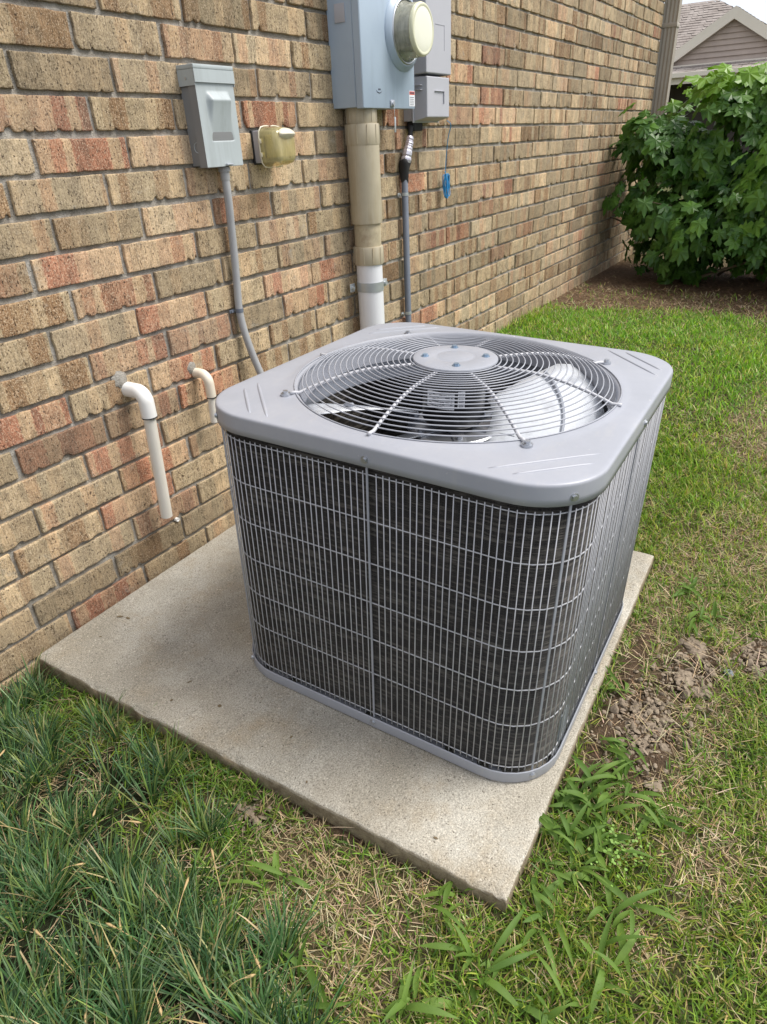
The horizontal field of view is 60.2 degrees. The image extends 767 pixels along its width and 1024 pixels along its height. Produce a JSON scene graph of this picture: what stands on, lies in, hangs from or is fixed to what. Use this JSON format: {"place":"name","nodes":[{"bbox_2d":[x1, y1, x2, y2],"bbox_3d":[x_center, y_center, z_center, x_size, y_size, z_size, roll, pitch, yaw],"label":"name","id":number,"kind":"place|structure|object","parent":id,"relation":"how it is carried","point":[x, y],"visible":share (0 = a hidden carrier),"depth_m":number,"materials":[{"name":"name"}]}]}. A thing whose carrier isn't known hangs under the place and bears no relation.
{"place":"outdoors","nodes":[
{"label":"outdoors","id":0,"kind":"place"},
{"bbox_2d":[0,651,385,1023],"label":"tall grass","id":1,"kind":"structure","parent":0,"point":[140,900],"depth_m":1.17,"materials":[{"name":"green plant"}]},
{"bbox_2d":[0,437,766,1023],"bbox_3d":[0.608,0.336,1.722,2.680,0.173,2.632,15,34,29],"label":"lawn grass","id":2,"kind":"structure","parent":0,"point":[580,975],"depth_m":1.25,"materials":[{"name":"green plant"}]},
{"bbox_2d":[0,182,766,1023],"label":"ground","id":3,"kind":"structure","parent":0,"point":[598,730],"depth_m":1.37,"materials":[{"name":"green plant"}]},
{"bbox_2d":[0,749,259,1023],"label":"seed stalk","id":4,"kind":"object","parent":3,"relation":"on","point":[37,932],"visible":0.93,"depth_m":1.12,"materials":[{"name":"beige plant"}]},
{"bbox_2d":[215,851,311,890],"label":"crabgrass plant","id":5,"kind":"object","parent":3,"relation":"on","point":[273,868],"visible":0.97,"depth_m":1.24,"materials":[{"name":"green plant"}]},
{"bbox_2d":[277,932,353,1018],"bbox_3d":[-0.113,0.766,1.094,0.151,0.052,0.106,6,30,15],"label":"crabgrass plant","id":6,"kind":"object","parent":3,"relation":"on","point":[324,1004],"visible":0.79,"depth_m":1.08,"materials":[{"name":"green plant"}]},
{"bbox_2d":[0,0,664,689],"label":"brick wall","id":7,"kind":"structure","parent":3,"relation":"on","point":[114,260],"depth_m":1.97,"materials":[{"name":"brown brick"}]},
{"bbox_2d":[121,382,172,518],"bbox_3d":[-0.663,-0.169,1.893,0.099,0.410,0.043,15,34,29],"label":"drain pipe","id":8,"kind":"object","parent":7,"relation":"attached to","point":[141,395],"visible":1,"depth_m":1.84,"materials":[{"name":"plastic"}]},
{"bbox_2d":[192,368,216,422],"bbox_3d":[-0.545,-0.359,2.033,0.077,0.165,0.030,15,34,29],"label":"drain pipe","id":9,"kind":"object","parent":7,"relation":"attached to","point":[205,376],"visible":0.95,"depth_m":2.00,"materials":[{"name":"plastic"}]},
{"bbox_2d":[176,63,242,167],"bbox_3d":[-0.469,-1.082,1.817,0.077,0.238,0.150,15,34,29],"label":"disconnect box","id":10,"kind":"object","parent":7,"relation":"attached to","point":[207,95],"visible":1,"depth_m":1.79,"materials":[{"name":"paint"}]},
{"bbox_2d":[218,166,263,374],"bbox_3d":[-0.411,-0.636,2.086,0.145,0.808,0.041,-3,29,-1],"label":"flexible conduit","id":11,"kind":"object","parent":10,"relation":"hanging from","point":[228,201],"visible":0.72,"depth_m":2.02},
{"bbox_2d":[249,125,295,167],"bbox_3d":[-0.328,-1.109,2.008,0.118,0.114,0.114,15,34,29],"label":"weatherproof outlet","id":12,"kind":"object","parent":7,"relation":"attached to","point":[273,145],"visible":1,"depth_m":1.98,"materials":[{"name":"beige plastic"}]},
{"bbox_2d":[345,108,387,329],"bbox_3d":[-0.049,-0.824,2.626,0.125,1.350,0.141,5,30,13],"label":"service conduit","id":13,"kind":"object","parent":7,"relation":"attached to","point":[362,134],"visible":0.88,"depth_m":2.41,"materials":[{"name":"white plastic"}]},
{"bbox_2d":[326,0,433,131],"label":"meter box","id":14,"kind":"object","parent":7,"relation":"attached to","point":[378,48],"visible":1,"depth_m":2.21,"materials":[{"name":"grey metal"}]},
{"bbox_2d":[397,125,413,321],"bbox_3d":[0.112,-0.964,2.915,0.058,1.279,0.096,15,34,29],"label":"cable conduit","id":15,"kind":"object","parent":7,"relation":"attached to","point":[405,161],"visible":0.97,"depth_m":2.74,"materials":[{"name":"plastic"}]},
{"bbox_2d":[404,0,450,130],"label":"telecom box","id":16,"kind":"object","parent":7,"relation":"attached to","point":[432,68],"visible":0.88,"depth_m":2.56,"materials":[{"name":"grey plastic"}]},
{"bbox_2d":[442,120,450,198],"bbox_3d":[0.276,-1.536,2.893,0.037,0.303,0.106,-1,29,4],"label":"wire bundle","id":17,"kind":"object","parent":16,"relation":"hanging from","point":[445,182],"visible":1,"depth_m":2.95,"materials":[{"name":"blue plastic"}]},
{"bbox_2d":[633,0,681,250],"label":"downspout","id":18,"kind":"object","parent":7,"relation":"attached to","point":[668,39],"visible":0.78,"depth_m":5.38,"materials":[{"name":"beige metal"}]},
{"bbox_2d":[37,523,653,912],"bbox_3d":[-0.023,0.302,1.953,1.311,0.102,1.296,16,34,27],"label":"concrete pad","id":19,"kind":"object","parent":3,"relation":"on","point":[188,621],"visible":0.32,"depth_m":1.52,"materials":[{"name":"beige concrete"}]},
{"bbox_2d":[99,599,437,838],"bbox_3d":[-0.057,0.245,1.946,1.097,0.040,1.202,15,34,29],"label":"pad debris","id":20,"kind":"object","parent":19,"relation":"on","point":[220,705],"visible":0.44,"depth_m":1.60,"materials":[{"name":"brown"}]},
{"bbox_2d":[214,322,672,782],"bbox_3d":[0.162,-0.015,1.633,0.832,0.762,0.816,16,34,27],"label":"air conditioner","id":21,"kind":"object","parent":19,"relation":"on","point":[438,528],"visible":1,"depth_m":1.33,"materials":[{"name":"metal"}]},
{"bbox_2d":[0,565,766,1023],"bbox_3d":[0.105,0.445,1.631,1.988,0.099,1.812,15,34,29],"label":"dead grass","id":22,"kind":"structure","parent":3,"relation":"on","point":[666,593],"depth_m":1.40,"materials":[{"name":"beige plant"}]},
{"bbox_2d":[379,961,460,1023],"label":"crabgrass plant","id":23,"kind":"object","parent":3,"relation":"on","point":[430,1009],"visible":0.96,"depth_m":1.06,"materials":[{"name":"green plant"}]},
{"bbox_2d":[417,881,473,942],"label":"crabgrass plant","id":24,"kind":"object","parent":3,"relation":"on","point":[446,893],"visible":1,"depth_m":1.19,"materials":[{"name":"green plant"}]},
{"bbox_2d":[419,905,536,1022],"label":"crabgrass plant","id":25,"kind":"object","parent":3,"relation":"on","point":[500,962],"visible":1,"depth_m":1.11,"materials":[{"name":"green plant"}]},
{"bbox_2d":[219,607,766,839],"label":"soil crumbs","id":26,"kind":"object","parent":3,"relation":"on","point":[642,744],"visible":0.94,"depth_m":1.58,"materials":[{"name":"brown soil"}]},
{"bbox_2d":[519,870,574,975],"bbox_3d":[0.287,0.729,1.161,0.097,0.070,0.205,1,29,7],"label":"crabgrass plant","id":27,"kind":"object","parent":3,"relation":"on","point":[538,897],"visible":0.95,"depth_m":1.17,"materials":[{"name":"green plant"}]},
{"bbox_2d":[518,950,589,1023],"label":"crabgrass plant","id":28,"kind":"object","parent":3,"relation":"on","point":[545,1018],"visible":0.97,"depth_m":1.04,"materials":[{"name":"green plant"}]},
{"bbox_2d":[548,782,592,837],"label":"crabgrass plant","id":29,"kind":"object","parent":3,"relation":"on","point":[568,803],"visible":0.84,"depth_m":1.35,"materials":[{"name":"green plant"}]},
{"bbox_2d":[539,802,605,852],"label":"crabgrass plant","id":30,"kind":"object","parent":3,"relation":"on","point":[547,822],"visible":0.98,"depth_m":1.29,"materials":[{"name":"green plant"}]},
{"bbox_2d":[530,858,636,908],"bbox_3d":[0.365,0.680,1.235,0.212,0.082,0.083,4,30,13],"label":"crabgrass plant","id":31,"kind":"object","parent":3,"relation":"on","point":[616,890],"visible":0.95,"depth_m":1.22,"materials":[{"name":"green plant"}]},
{"bbox_2d":[562,755,631,824],"bbox_3d":[0.444,0.576,1.390,0.141,0.054,0.153,4,30,13],"label":"crabgrass plant","id":32,"kind":"object","parent":3,"relation":"on","point":[586,771],"visible":0.79,"depth_m":1.39,"materials":[{"name":"green plant"}]},
{"bbox_2d":[558,783,641,848],"bbox_3d":[0.433,0.609,1.320,0.173,0.066,0.148,-2,29,2],"label":"crabgrass plant","id":33,"kind":"object","parent":3,"relation":"on","point":[602,800],"visible":0.95,"depth_m":1.34,"materials":[{"name":"green plant"}]},
{"bbox_2d":[539,821,660,869],"bbox_3d":[0.398,0.656,1.279,0.247,0.063,0.103,15,34,29],"label":"crabgrass plant","id":34,"kind":"object","parent":3,"relation":"on","point":[598,857],"visible":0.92,"depth_m":1.27,"materials":[{"name":"green plant"}]},
{"bbox_2d":[572,805,632,863],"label":"crabgrass plant","id":35,"kind":"object","parent":3,"relation":"on","point":[618,837],"visible":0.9,"depth_m":1.29,"materials":[{"name":"green plant"}]},
{"bbox_2d":[566,909,652,1023],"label":"crabgrass plant","id":36,"kind":"object","parent":3,"relation":"on","point":[599,974],"visible":1,"depth_m":1.09,"materials":[{"name":"green plant"}]},
{"bbox_2d":[600,665,633,694],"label":"crabgrass plant","id":37,"kind":"object","parent":3,"relation":"on","point":[614,678],"visible":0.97,"depth_m":1.64,"materials":[{"name":"green plant"}]},
{"bbox_2d":[578,748,661,796],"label":"crabgrass plant","id":38,"kind":"object","parent":3,"relation":"on","point":[627,764],"visible":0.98,"depth_m":1.39,"materials":[{"name":"green plant"}]},
{"bbox_2d":[599,734,648,769],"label":"crabgrass plant","id":39,"kind":"object","parent":3,"relation":"on","point":[620,755],"visible":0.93,"depth_m":1.46,"materials":[{"name":"green plant"}]},
{"bbox_2d":[587,822,663,888],"bbox_3d":[0.449,0.649,1.248,0.133,0.033,0.148,15,34,29],"label":"clover weed","id":40,"kind":"object","parent":3,"relation":"on","point":[619,854],"visible":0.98,"depth_m":1.25,"materials":[{"name":"green plant"}]},
{"bbox_2d":[491,282,766,519],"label":"lawn grass","id":41,"kind":"structure","parent":3,"relation":"on","point":[727,342],"depth_m":3.37,"materials":[{"name":"green plant"}]},
{"bbox_2d":[625,718,634,726],"bbox_3d":[0.576,0.494,1.550,0.031,0.017,0.028,-14,31,-19],"label":"mud clod","id":42,"kind":"object","parent":3,"relation":"on","point":[627,723],"visible":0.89,"depth_m":1.55,"materials":[{"name":"brown soil"}]},
{"bbox_2d":[586,872,681,984],"bbox_3d":[0.430,0.716,1.141,0.144,0.043,0.171,15,34,29],"label":"crabgrass plant","id":43,"kind":"object","parent":3,"relation":"on","point":[622,906],"visible":0.91,"depth_m":1.16,"materials":[{"name":"green plant"}]},
{"bbox_2d":[509,283,766,465],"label":"dead grass","id":44,"kind":"structure","parent":3,"relation":"on","point":[609,304],"depth_m":4.14,"materials":[{"name":"plant"}]},
{"bbox_2d":[613,793,689,838],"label":"crabgrass plant","id":45,"kind":"object","parent":3,"relation":"on","point":[647,819],"visible":0.97,"depth_m":1.32,"materials":[{"name":"green plant"}]},
{"bbox_2d":[544,258,766,321],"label":"leaf litter","id":46,"kind":"object","parent":3,"relation":"on","point":[727,280],"visible":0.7,"depth_m":4.63,"materials":[{"name":"brown plant"}]},
{"bbox_2d":[602,61,766,286],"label":"shrub","id":47,"kind":"object","parent":3,"relation":"on","point":[717,181],"visible":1,"depth_m":4.53,"materials":[{"name":"green plant"}]},
{"bbox_2d":[674,669,694,687],"bbox_3d":[0.757,0.418,1.662,0.050,0.024,0.069,15,34,29],"label":"mud clod","id":48,"kind":"object","parent":3,"relation":"on","point":[687,675],"visible":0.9,"depth_m":1.66,"materials":[{"name":"brown soil"}]},
{"bbox_2d":[683,639,707,654],"bbox_3d":[0.829,0.360,1.760,0.060,0.027,0.064,-6,29,-5],"label":"mud clod","id":49,"kind":"object","parent":3,"relation":"on","point":[691,649],"visible":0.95,"depth_m":1.75,"materials":[{"name":"brown soil"}]},
{"bbox_2d":[671,573,727,601],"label":"crabgrass plant","id":50,"kind":"object","parent":3,"relation":"on","point":[690,587],"visible":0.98,"depth_m":1.96,"materials":[{"name":"green plant"}]},
{"bbox_2d":[690,686,712,699],"bbox_3d":[0.777,0.444,1.620,0.052,0.022,0.038,15,34,29],"label":"mud clod","id":51,"kind":"object","parent":3,"relation":"on","point":[697,689],"visible":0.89,"depth_m":1.61,"materials":[{"name":"beige soil"}]},
{"bbox_2d":[681,600,727,636],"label":"crabgrass plant","id":52,"kind":"object","parent":3,"relation":"on","point":[694,613],"visible":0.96,"depth_m":1.84,"materials":[{"name":"green plant"}]},
{"bbox_2d":[651,0,766,153],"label":"neighbouring house","id":53,"kind":"structure","parent":3,"relation":"on","point":[711,33],"depth_m":13.90,"materials":[{"name":"beige"}]},
{"bbox_2d":[723,669,733,675],"bbox_3d":[0.869,0.405,1.667,0.024,0.016,0.024,15,34,29],"label":"stone","id":54,"kind":"object","parent":3,"relation":"on","point":[730,672],"visible":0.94,"depth_m":1.66,"materials":[{"name":"grey stone"}]},
{"bbox_2d":[664,0,766,23],"label":"sky","id":55,"kind":"structure","parent":0,"point":[758,8],"materials":[{"name":"white"}]}
]}

